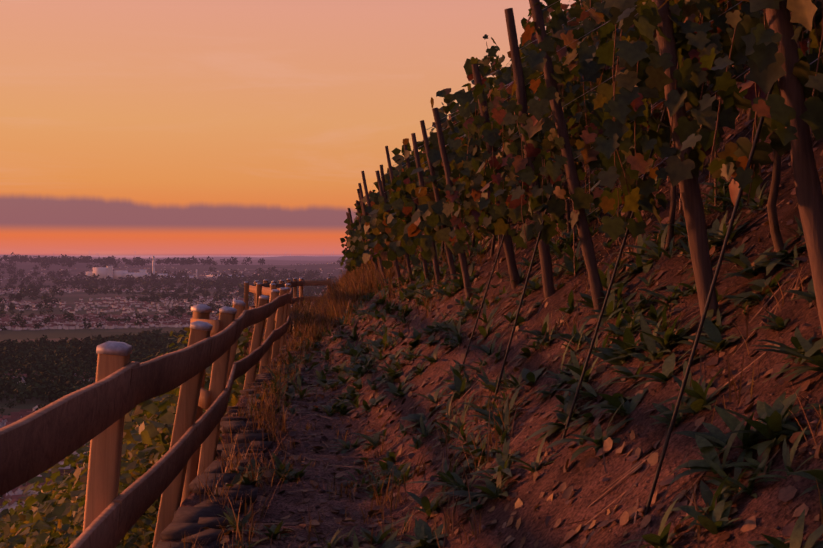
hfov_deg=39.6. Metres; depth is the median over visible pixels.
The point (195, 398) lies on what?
fence posts
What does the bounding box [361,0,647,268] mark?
vine leaves
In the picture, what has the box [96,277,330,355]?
fence post caps
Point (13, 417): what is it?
trees
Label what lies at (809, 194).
vineyard posts
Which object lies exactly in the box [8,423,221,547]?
hillside bush leaves
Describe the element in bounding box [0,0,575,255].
sky
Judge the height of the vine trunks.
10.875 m
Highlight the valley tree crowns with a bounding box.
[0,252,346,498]
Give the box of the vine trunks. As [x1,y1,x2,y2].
[409,12,792,259]
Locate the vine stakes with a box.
[404,48,813,279]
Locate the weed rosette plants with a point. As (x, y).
(773, 426)
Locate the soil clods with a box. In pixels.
[220,109,822,547]
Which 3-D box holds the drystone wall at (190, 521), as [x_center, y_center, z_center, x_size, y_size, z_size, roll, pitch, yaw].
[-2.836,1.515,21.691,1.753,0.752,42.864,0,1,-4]
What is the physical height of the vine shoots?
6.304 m
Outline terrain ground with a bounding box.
[0,12,822,547]
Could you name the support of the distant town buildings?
on the terrain ground
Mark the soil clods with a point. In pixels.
(812, 453)
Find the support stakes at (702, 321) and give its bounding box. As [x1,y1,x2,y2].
[460,82,774,516]
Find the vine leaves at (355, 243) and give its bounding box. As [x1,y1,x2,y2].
[339,8,594,272]
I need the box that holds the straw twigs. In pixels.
[212,41,822,547]
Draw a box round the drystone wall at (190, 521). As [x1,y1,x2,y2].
[155,324,304,547]
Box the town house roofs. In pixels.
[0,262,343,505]
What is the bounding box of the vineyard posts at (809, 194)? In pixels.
[346,0,822,333]
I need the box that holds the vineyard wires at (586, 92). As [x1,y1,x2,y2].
[384,0,822,235]
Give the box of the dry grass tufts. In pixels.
[168,108,822,547]
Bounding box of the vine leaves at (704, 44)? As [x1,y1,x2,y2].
[442,0,822,255]
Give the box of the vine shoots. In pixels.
[458,0,822,249]
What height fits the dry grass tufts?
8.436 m
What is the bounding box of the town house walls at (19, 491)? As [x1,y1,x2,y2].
[0,262,342,512]
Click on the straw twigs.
(312, 393)
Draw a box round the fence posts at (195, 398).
[83,279,330,547]
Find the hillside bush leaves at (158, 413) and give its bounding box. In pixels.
[0,295,308,547]
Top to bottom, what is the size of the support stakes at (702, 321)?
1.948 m
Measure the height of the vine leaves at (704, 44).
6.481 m
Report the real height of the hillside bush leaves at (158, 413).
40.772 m
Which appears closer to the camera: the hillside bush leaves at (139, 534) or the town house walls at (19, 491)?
the hillside bush leaves at (139, 534)
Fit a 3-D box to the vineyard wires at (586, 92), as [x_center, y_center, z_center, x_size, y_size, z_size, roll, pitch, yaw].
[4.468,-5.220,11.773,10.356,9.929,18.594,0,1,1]
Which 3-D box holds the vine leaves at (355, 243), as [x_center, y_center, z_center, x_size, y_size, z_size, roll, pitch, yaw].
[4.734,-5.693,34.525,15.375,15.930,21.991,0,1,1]
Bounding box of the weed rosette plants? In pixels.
[217,30,822,547]
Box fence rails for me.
[0,280,330,547]
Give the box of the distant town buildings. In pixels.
[85,256,243,300]
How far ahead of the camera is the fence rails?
4.97 m

